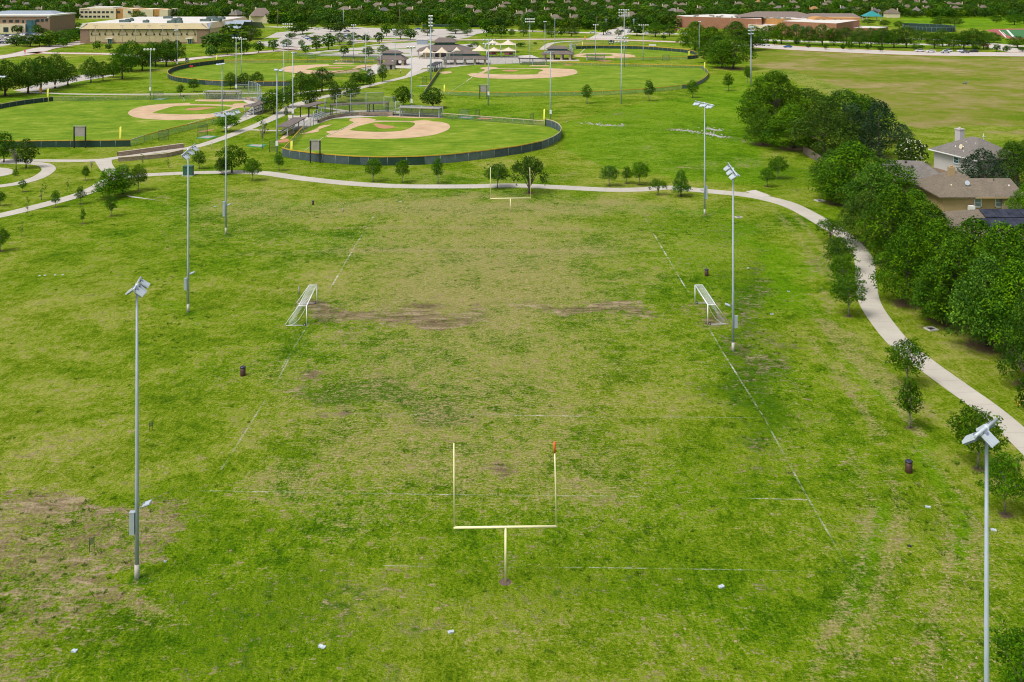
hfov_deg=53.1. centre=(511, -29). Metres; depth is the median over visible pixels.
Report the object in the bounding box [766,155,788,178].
young tree
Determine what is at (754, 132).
broadleaf tree
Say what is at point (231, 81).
broadleaf tree
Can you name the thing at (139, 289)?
floodlight pole
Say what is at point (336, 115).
backstop
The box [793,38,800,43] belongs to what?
park tree
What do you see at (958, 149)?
house
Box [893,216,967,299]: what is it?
broadleaf tree
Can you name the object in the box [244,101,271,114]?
dugout
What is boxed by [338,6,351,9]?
suburban house
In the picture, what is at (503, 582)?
dirt ring
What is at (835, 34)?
broadleaf tree
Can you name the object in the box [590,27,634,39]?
parking lot
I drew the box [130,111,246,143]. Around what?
chain link fence
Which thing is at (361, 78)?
park tree
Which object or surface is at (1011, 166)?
broadleaf tree
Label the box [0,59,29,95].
broadleaf tree
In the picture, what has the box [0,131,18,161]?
park tree
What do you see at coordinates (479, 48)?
shade sail
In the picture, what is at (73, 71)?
broadleaf tree
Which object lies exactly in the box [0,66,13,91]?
broadleaf tree
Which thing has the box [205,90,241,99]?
dugout
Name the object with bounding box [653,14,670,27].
suburban tree
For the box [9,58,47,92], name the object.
broadleaf tree
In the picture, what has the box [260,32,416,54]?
parking island
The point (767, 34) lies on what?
broadleaf tree
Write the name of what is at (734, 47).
broadleaf tree
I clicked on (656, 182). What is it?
spreading tree
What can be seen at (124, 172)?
conifer tree
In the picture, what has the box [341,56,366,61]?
dugout
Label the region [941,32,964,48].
broadleaf tree
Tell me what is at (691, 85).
young tree
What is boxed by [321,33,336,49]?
park tree
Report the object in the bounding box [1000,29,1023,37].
artificial turf
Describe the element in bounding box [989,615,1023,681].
young tree
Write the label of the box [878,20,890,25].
broadleaf tree
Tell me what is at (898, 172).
broadleaf tree
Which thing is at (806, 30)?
broadleaf tree
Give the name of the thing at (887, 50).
kerb
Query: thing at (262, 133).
leafless shrub
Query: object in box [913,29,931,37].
broadleaf tree
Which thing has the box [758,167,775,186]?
young tree
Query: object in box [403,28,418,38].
park tree
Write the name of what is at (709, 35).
broadleaf tree
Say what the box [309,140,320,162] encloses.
scoreboard
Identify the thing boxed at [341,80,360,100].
park tree
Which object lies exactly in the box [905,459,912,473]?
trash barrel
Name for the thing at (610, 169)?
young tree
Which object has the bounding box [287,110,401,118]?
path backstop
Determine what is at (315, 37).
park tree
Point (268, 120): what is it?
path
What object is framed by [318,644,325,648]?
paper scrap
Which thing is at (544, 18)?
suburban tree
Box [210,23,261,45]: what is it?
suburban tree
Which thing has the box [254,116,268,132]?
sapling
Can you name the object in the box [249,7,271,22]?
gabled house
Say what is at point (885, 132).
evergreen tree
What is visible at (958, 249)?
broadleaf tree
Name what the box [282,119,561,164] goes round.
outfield fence
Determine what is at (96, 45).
suburban tree
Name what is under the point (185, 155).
floodlight pole
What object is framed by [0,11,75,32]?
office building
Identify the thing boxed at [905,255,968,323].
broadleaf tree
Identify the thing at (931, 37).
broadleaf tree
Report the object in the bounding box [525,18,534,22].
floodlight
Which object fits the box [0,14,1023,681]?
ground
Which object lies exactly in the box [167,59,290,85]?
outfield fence
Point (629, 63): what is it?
chain link fence
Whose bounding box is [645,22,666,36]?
broadleaf tree
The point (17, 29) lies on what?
park tree
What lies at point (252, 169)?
young tree
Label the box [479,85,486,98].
scoreboard
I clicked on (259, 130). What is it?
path spur
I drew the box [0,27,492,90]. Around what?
parking lot
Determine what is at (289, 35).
park tree
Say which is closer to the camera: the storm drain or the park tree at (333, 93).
the storm drain
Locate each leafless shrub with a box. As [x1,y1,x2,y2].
[8,149,21,168]
[260,122,264,148]
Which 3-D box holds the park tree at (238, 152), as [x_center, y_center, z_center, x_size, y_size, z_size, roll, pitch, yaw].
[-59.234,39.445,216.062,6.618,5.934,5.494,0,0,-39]
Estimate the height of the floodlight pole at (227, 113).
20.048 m
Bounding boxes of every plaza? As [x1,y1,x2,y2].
[221,55,578,129]
[278,39,684,49]
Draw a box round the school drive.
[761,39,1023,46]
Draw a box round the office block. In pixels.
[79,6,177,18]
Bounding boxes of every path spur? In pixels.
[224,112,261,127]
[243,129,284,130]
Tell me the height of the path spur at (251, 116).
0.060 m
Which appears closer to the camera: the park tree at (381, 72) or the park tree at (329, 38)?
the park tree at (381, 72)
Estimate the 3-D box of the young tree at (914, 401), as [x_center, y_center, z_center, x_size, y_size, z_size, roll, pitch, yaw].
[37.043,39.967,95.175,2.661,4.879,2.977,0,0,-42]
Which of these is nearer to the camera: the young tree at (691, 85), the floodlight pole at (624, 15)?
the young tree at (691, 85)
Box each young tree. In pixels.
[0,191,7,205]
[0,226,10,251]
[17,179,27,191]
[50,189,61,206]
[73,186,86,203]
[79,208,86,223]
[80,165,89,179]
[104,194,117,215]
[126,163,147,190]
[175,84,185,95]
[188,79,199,91]
[191,150,205,168]
[213,112,239,131]
[243,158,261,180]
[273,151,285,165]
[363,157,381,181]
[394,158,409,182]
[430,157,444,183]
[484,162,511,187]
[580,85,592,103]
[599,165,620,185]
[621,166,632,183]
[629,161,651,184]
[643,80,655,97]
[685,80,698,97]
[722,73,734,90]
[743,65,749,81]
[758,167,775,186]
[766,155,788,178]
[819,236,858,271]
[824,252,862,287]
[830,272,868,315]
[884,336,929,381]
[893,376,923,427]
[943,399,1008,468]
[975,451,1023,514]
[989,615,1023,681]
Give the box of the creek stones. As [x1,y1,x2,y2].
[566,121,729,139]
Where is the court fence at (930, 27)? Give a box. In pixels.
[902,23,954,31]
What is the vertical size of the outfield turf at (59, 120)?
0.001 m
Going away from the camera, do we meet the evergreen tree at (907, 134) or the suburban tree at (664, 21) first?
the evergreen tree at (907, 134)
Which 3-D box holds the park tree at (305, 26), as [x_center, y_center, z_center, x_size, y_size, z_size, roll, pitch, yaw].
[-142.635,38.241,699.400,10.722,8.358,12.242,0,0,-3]
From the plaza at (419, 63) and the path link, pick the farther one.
the plaza at (419, 63)
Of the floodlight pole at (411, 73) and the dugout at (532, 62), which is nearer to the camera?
the floodlight pole at (411, 73)
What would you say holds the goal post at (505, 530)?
on the dirt ring
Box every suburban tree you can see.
[4,34,22,45]
[29,24,43,32]
[35,30,62,46]
[64,28,79,40]
[92,40,101,48]
[205,44,217,55]
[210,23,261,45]
[491,16,507,26]
[519,12,536,27]
[537,14,550,26]
[550,18,560,27]
[558,20,566,27]
[563,17,571,27]
[570,17,581,27]
[577,12,586,24]
[580,15,596,28]
[595,11,614,25]
[610,22,616,28]
[620,17,630,28]
[630,14,647,26]
[642,15,653,26]
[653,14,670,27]
[668,14,681,26]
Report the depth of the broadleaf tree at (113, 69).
410.80 m
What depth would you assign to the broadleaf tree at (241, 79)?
372.04 m
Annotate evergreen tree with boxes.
[822,100,885,155]
[855,99,907,158]
[889,125,915,142]
[956,147,1021,186]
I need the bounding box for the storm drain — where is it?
[923,326,938,331]
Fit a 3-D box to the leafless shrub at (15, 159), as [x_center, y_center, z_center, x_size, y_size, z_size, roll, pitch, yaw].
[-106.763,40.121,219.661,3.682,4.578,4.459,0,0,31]
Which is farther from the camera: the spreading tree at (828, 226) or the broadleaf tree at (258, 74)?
the broadleaf tree at (258, 74)
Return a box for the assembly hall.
[79,16,264,43]
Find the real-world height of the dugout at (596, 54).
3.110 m
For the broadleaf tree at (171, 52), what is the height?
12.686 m
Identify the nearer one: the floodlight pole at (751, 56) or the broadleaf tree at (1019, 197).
the broadleaf tree at (1019, 197)
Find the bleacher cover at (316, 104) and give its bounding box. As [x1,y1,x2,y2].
[299,101,326,117]
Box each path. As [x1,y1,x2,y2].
[0,69,428,161]
[0,170,1023,454]
[539,41,573,49]
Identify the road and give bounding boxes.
[0,40,300,61]
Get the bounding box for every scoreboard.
[73,126,85,147]
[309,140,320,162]
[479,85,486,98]
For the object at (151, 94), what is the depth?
356.23 m
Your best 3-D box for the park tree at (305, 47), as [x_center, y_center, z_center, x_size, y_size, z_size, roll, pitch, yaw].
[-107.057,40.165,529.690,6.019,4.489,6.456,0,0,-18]
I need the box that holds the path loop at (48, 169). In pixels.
[0,161,55,186]
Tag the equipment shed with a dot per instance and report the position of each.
(390, 64)
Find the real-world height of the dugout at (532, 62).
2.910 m
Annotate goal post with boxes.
[453,441,556,581]
[490,167,530,211]
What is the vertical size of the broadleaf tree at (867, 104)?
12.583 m
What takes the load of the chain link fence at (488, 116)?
on the outfield turf at (59, 120)
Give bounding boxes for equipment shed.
[381,60,396,69]
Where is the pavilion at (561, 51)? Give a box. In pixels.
[541,45,573,59]
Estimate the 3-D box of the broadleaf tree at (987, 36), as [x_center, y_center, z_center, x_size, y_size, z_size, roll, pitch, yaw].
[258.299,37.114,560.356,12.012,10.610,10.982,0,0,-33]
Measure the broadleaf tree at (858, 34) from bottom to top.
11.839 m
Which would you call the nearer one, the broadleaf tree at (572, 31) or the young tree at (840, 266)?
the young tree at (840, 266)
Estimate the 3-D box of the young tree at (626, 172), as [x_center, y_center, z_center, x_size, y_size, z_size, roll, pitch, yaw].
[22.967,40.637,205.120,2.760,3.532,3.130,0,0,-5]
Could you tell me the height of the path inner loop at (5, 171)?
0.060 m
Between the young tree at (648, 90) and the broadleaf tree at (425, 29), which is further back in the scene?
the broadleaf tree at (425, 29)
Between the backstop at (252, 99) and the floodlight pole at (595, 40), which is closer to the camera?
the backstop at (252, 99)
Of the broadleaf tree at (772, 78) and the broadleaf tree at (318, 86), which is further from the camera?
the broadleaf tree at (318, 86)
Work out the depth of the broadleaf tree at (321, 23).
761.41 m
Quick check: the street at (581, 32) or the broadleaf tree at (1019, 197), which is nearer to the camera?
the broadleaf tree at (1019, 197)
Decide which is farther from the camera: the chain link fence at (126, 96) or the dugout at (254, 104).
the chain link fence at (126, 96)
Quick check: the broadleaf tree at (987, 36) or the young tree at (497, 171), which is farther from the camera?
the broadleaf tree at (987, 36)
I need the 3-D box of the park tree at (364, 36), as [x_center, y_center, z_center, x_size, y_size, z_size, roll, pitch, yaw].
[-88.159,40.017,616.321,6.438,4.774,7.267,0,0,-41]
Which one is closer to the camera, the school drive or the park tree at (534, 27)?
the school drive
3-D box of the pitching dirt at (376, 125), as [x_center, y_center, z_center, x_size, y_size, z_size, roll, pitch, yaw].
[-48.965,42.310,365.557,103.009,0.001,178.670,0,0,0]
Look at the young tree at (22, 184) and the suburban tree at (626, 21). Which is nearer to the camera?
the young tree at (22, 184)
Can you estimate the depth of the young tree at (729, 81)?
364.33 m
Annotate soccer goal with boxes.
[285,285,316,325]
[695,285,728,324]
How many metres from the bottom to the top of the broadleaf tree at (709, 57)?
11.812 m
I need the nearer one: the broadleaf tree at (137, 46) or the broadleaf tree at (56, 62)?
the broadleaf tree at (56, 62)
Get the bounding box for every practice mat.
[197,135,217,138]
[247,144,265,147]
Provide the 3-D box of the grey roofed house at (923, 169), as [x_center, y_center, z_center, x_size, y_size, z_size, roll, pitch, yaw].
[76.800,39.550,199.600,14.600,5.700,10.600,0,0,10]
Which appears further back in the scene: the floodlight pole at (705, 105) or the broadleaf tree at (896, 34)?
the broadleaf tree at (896, 34)
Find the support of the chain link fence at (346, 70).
on the ground at (640, 432)
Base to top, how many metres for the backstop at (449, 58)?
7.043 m
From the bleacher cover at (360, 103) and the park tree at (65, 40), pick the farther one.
the park tree at (65, 40)
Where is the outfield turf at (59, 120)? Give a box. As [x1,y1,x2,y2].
[0,48,706,165]
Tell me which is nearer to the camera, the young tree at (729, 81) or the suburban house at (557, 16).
the young tree at (729, 81)
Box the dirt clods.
[40,369,1003,678]
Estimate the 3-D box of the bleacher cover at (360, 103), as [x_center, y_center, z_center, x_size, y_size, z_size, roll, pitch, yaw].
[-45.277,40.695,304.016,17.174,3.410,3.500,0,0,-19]
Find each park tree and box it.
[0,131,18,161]
[10,25,23,33]
[12,138,40,167]
[58,37,70,45]
[105,44,112,48]
[200,33,234,48]
[214,157,229,174]
[215,144,248,172]
[234,41,251,54]
[252,41,264,52]
[260,89,289,113]
[268,39,278,50]
[279,85,299,106]
[285,33,296,38]
[286,21,303,31]
[298,22,310,33]
[298,84,320,103]
[299,45,310,53]
[309,35,321,39]
[311,40,322,50]
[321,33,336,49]
[324,22,334,31]
[328,82,341,102]
[333,21,347,30]
[339,45,348,55]
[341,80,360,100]
[345,19,358,26]
[348,72,361,82]
[356,73,369,84]
[359,34,371,40]
[362,69,375,87]
[373,32,384,43]
[377,64,388,81]
[380,23,392,35]
[391,86,413,105]
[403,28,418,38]
[418,87,444,106]
[479,19,494,35]
[492,25,508,36]
[528,23,539,31]
[537,20,553,29]
[556,28,565,34]
[596,21,611,34]
[625,23,646,35]
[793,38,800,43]
[846,40,853,47]
[971,43,980,49]
[992,44,1000,51]
[1002,46,1011,50]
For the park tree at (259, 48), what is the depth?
533.85 m
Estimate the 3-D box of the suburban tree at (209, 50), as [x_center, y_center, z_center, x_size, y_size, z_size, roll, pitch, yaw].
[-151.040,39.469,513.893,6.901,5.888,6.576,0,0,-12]
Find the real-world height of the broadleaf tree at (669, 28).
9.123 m
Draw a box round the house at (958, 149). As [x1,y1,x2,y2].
[928,127,1021,184]
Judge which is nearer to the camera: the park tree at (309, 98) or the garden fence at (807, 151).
the garden fence at (807, 151)
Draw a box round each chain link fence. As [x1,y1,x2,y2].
[63,95,198,100]
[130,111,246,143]
[224,59,373,62]
[308,66,370,80]
[425,70,438,91]
[441,113,543,122]
[551,61,700,67]
[634,56,686,59]
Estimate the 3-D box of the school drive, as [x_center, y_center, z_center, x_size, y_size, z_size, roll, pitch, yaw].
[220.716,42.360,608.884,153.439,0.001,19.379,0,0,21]
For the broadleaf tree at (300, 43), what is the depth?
574.03 m
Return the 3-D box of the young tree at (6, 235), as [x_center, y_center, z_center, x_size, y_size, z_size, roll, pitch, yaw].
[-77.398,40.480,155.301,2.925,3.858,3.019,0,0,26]
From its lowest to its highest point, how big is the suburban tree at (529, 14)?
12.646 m
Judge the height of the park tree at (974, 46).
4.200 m
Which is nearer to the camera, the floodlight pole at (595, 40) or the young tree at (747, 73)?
the young tree at (747, 73)
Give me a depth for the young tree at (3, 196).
185.30 m
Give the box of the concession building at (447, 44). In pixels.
[417,37,472,57]
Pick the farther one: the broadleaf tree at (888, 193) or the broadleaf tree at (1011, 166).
the broadleaf tree at (1011, 166)
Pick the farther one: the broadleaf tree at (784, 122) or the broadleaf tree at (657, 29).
the broadleaf tree at (657, 29)
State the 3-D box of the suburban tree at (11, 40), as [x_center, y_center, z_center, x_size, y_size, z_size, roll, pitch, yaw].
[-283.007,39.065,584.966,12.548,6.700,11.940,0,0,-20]
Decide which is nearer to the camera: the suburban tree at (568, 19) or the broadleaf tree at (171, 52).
the broadleaf tree at (171, 52)
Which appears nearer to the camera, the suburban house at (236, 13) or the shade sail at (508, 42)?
the shade sail at (508, 42)
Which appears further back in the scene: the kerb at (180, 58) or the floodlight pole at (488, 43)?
the kerb at (180, 58)
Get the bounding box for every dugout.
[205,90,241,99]
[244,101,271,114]
[278,117,305,135]
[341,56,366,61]
[398,106,442,117]
[427,61,441,71]
[518,58,546,64]
[586,53,604,59]
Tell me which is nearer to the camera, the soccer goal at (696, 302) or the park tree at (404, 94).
the soccer goal at (696, 302)
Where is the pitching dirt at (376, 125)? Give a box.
[186,67,517,128]
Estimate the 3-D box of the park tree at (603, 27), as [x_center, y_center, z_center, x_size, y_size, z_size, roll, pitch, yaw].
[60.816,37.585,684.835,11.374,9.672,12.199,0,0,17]
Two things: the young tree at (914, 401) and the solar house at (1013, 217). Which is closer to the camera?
the young tree at (914, 401)
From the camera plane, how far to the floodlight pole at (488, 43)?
324.47 m
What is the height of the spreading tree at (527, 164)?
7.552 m
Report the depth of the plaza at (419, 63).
467.63 m
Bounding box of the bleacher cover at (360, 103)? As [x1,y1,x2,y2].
[330,101,388,114]
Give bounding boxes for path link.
[95,159,114,175]
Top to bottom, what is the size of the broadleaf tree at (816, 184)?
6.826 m
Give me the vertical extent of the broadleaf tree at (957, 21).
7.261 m
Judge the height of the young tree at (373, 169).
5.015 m
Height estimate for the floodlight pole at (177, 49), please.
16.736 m
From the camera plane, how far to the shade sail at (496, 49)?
506.82 m
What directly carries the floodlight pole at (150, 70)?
on the outfield turf at (59, 120)
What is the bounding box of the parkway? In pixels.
[738,44,1023,55]
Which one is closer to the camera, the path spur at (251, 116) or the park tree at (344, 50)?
the path spur at (251, 116)
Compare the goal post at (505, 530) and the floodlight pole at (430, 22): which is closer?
the goal post at (505, 530)
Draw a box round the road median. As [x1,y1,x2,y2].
[744,44,1023,54]
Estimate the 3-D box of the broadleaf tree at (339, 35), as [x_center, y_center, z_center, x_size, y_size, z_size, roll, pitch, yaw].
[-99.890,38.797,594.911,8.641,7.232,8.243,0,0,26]
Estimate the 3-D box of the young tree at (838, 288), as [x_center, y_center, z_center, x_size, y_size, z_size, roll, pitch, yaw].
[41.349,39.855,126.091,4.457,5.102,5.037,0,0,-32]
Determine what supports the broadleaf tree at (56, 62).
on the ground at (640, 432)
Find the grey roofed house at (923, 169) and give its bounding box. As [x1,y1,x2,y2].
[876,160,940,192]
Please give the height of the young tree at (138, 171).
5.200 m
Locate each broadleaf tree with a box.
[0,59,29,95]
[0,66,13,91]
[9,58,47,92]
[16,34,40,46]
[27,56,59,87]
[39,52,74,87]
[51,30,71,44]
[58,29,79,39]
[60,62,83,85]
[78,56,101,81]
[95,61,111,80]
[103,62,120,76]
[107,45,137,78]
[109,40,151,71]
[131,10,146,17]
[135,51,155,69]
[143,40,157,64]
[145,41,167,66]
[151,38,182,66]
[168,40,186,60]
[218,42,235,54]
[221,71,239,88]
[234,73,254,87]
[244,26,262,39]
[251,71,263,80]
[280,39,292,46]
[285,71,315,93]
[298,40,304,46]
[299,73,321,92]
[305,18,317,28]
[310,67,336,91]
[318,19,327,28]
[335,32,346,44]
[347,32,359,40]
[361,46,373,55]
[377,45,389,51]
[392,20,408,39]
[421,24,434,35]
[445,23,463,33]
[462,26,472,35]
[518,23,528,35]
[545,27,556,36]
[564,26,579,35]
[614,29,621,34]
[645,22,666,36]
[662,23,677,35]
[674,21,709,50]
[688,26,730,50]
[695,35,733,61]
[704,41,739,67]
[710,36,757,68]
[718,21,760,49]
[734,69,814,130]
[737,25,770,49]
[739,75,780,116]
[742,108,784,144]
[757,25,775,42]
[757,103,825,148]
[770,22,793,43]
[777,86,840,125]
[786,24,808,40]
[786,99,864,154]
[798,25,817,44]
[806,140,906,202]
[807,148,851,181]
[809,23,833,44]
[811,167,859,203]
[813,87,866,123]
[823,27,843,44]
[832,94,893,140]
[832,190,896,245]
[834,27,856,45]
[835,161,901,217]
[849,26,871,46]
[855,183,927,263]
[857,157,921,201]
[860,19,875,22]
[860,27,882,46]
[867,223,939,303]
[869,27,895,47]
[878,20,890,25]
[881,29,905,47]
[885,200,976,265]
[890,187,949,230]
[893,21,904,27]
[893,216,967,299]
[894,25,926,47]
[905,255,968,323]
[906,232,1003,328]
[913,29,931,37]
[923,32,945,48]
[929,15,950,24]
[933,28,951,46]
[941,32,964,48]
[941,215,1016,283]
[943,250,1023,346]
[945,17,963,25]
[945,219,1023,313]
[957,30,974,48]
[960,28,986,45]
[965,256,1023,351]
[974,30,994,48]
[986,32,1004,41]
[987,140,1023,183]
[988,15,1002,22]
[991,223,1023,260]
[993,288,1023,382]
[1002,13,1023,24]
[1004,183,1023,208]
[1005,36,1023,47]
[1011,140,1023,159]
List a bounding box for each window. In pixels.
[953,156,959,163]
[974,198,981,206]
[995,199,1000,206]
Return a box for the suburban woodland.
[0,0,1023,26]
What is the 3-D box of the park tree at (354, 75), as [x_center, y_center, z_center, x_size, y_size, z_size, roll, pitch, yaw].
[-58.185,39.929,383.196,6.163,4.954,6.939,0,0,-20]
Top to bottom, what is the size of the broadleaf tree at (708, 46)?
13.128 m
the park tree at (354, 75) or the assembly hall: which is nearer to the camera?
the park tree at (354, 75)
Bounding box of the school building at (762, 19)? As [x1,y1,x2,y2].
[676,11,887,37]
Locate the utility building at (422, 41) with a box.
[416,39,427,43]
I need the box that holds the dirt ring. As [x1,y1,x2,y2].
[499,578,510,585]
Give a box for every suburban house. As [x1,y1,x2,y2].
[229,9,246,17]
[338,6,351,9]
[551,13,562,18]
[675,8,685,13]
[883,8,900,17]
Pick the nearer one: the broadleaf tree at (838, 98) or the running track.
the broadleaf tree at (838, 98)
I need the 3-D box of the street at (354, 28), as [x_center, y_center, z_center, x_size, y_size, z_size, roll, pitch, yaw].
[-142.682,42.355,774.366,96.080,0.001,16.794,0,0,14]
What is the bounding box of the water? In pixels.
[595,124,722,137]
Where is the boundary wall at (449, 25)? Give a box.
[422,25,484,26]
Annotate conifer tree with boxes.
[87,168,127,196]
[111,164,137,193]
[671,168,692,195]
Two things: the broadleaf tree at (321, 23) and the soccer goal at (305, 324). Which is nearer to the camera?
the soccer goal at (305, 324)
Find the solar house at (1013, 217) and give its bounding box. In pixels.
[930,209,1023,248]
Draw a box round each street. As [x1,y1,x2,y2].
[272,26,379,28]
[505,29,677,33]
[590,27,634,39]
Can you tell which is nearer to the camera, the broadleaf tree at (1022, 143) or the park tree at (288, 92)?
the broadleaf tree at (1022, 143)
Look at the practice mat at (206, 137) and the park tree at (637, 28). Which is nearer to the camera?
the practice mat at (206, 137)
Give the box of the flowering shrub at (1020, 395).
[1014,374,1023,406]
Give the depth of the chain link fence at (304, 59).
477.33 m
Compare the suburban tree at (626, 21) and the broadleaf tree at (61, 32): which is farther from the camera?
the suburban tree at (626, 21)
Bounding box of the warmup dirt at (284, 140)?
[197,60,609,142]
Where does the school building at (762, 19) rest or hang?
on the ground at (640, 432)
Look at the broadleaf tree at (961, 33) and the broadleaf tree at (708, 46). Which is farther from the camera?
the broadleaf tree at (961, 33)
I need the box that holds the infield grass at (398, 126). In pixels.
[153,54,611,131]
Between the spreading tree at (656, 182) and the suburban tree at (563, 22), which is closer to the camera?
the spreading tree at (656, 182)
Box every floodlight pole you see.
[125,276,151,579]
[143,48,154,99]
[174,29,177,65]
[181,144,198,311]
[213,109,240,233]
[216,63,224,111]
[232,37,241,93]
[239,39,246,72]
[274,69,283,151]
[281,44,285,108]
[291,52,296,117]
[351,24,355,55]
[363,32,368,70]
[407,46,414,109]
[428,15,432,80]
[482,39,495,105]
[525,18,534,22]
[544,51,554,119]
[593,24,598,60]
[614,37,628,103]
[618,9,629,66]
[693,101,714,214]
[723,162,739,351]
[747,26,753,84]
[962,418,999,681]
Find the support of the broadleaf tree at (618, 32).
on the ground at (640, 432)
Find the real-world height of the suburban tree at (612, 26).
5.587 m
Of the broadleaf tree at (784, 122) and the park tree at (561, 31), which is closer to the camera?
the broadleaf tree at (784, 122)
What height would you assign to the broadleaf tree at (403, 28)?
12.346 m
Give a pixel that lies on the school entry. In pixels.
(1010, 50)
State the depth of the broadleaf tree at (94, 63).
391.72 m
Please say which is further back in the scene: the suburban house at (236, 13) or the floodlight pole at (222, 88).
the suburban house at (236, 13)
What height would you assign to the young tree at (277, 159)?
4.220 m
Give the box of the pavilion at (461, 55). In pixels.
[442,51,487,64]
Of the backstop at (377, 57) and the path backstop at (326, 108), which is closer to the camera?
the path backstop at (326, 108)
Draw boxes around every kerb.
[3,40,86,58]
[35,49,293,61]
[283,38,698,49]
[754,44,1023,56]
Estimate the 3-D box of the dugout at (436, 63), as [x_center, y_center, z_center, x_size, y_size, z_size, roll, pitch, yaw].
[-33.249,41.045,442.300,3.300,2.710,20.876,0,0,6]
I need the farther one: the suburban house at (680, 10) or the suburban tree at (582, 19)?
the suburban house at (680, 10)
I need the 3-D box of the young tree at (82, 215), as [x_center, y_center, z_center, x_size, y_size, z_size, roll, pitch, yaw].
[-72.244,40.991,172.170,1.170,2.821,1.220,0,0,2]
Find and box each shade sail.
[420,47,460,57]
[472,45,487,55]
[485,40,515,52]
[486,47,515,56]
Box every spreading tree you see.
[510,155,550,192]
[647,178,668,194]
[812,217,841,239]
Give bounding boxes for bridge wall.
[117,143,183,155]
[118,149,183,161]
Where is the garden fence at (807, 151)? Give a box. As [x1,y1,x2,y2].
[803,146,1023,372]
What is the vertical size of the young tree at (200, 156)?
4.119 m
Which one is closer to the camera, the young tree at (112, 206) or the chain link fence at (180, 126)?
the young tree at (112, 206)
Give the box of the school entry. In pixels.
[985,45,1023,51]
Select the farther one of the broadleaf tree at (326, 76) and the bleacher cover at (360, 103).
the broadleaf tree at (326, 76)
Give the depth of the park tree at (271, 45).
546.03 m
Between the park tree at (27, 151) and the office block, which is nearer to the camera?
the park tree at (27, 151)
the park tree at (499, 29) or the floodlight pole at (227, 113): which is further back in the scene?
the park tree at (499, 29)
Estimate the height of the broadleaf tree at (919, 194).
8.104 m
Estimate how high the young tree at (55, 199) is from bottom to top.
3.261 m
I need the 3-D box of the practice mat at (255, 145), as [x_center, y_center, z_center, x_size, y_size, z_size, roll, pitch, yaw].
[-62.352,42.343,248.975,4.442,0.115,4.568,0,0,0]
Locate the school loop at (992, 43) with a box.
[905,38,1022,45]
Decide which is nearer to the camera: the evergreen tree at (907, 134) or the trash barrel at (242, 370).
the trash barrel at (242, 370)
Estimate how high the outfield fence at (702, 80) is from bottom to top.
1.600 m
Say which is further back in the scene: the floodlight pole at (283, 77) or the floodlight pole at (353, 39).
the floodlight pole at (353, 39)
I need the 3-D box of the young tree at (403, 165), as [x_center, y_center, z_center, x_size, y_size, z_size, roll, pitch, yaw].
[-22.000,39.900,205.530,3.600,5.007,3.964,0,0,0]
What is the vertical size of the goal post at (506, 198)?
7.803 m
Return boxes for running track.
[987,28,1023,38]
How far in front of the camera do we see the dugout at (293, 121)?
270.91 m
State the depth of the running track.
725.44 m
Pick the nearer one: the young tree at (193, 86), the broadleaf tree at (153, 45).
the young tree at (193, 86)
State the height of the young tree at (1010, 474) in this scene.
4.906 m
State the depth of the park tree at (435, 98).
317.22 m
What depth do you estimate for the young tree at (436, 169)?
204.66 m
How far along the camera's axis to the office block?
923.19 m
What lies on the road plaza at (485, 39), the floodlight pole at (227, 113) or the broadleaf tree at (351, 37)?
the broadleaf tree at (351, 37)
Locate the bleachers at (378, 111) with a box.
[366,108,388,111]
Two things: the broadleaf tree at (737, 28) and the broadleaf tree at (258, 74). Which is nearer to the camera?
the broadleaf tree at (258, 74)
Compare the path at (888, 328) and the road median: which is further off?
the road median
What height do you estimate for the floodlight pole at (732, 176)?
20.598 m
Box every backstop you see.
[203,81,260,110]
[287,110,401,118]
[299,104,347,110]
[303,92,442,131]
[367,53,381,65]
[440,50,473,70]
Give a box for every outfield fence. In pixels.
[0,96,130,147]
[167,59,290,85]
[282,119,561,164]
[441,65,707,96]
[576,45,697,58]
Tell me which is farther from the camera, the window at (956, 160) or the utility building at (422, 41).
the utility building at (422, 41)
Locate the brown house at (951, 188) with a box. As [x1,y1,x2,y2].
[913,165,1023,210]
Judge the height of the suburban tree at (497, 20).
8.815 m
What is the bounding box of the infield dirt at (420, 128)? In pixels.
[128,53,634,138]
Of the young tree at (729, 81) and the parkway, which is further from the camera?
the parkway
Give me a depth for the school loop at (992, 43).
595.93 m
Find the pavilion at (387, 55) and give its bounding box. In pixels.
[375,50,408,65]
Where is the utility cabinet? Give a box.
[182,165,194,175]
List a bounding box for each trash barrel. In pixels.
[240,365,245,376]
[704,268,708,275]
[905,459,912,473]
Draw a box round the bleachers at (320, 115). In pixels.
[310,111,328,118]
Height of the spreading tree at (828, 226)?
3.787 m
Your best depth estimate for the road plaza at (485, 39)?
630.74 m
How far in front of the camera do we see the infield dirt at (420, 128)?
301.65 m
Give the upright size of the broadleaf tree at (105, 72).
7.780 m
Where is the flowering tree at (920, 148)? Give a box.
[892,137,928,162]
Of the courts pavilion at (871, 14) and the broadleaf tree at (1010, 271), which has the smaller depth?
the broadleaf tree at (1010, 271)
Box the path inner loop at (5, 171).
[0,168,12,176]
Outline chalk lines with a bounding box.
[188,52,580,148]
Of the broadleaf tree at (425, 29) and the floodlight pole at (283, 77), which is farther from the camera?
the broadleaf tree at (425, 29)
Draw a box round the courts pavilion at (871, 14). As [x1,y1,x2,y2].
[861,11,882,20]
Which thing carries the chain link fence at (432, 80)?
on the outfield turf at (59, 120)
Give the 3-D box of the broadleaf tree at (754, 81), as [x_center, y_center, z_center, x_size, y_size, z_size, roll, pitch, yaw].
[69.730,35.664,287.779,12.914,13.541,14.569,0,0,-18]
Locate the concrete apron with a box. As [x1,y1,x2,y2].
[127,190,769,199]

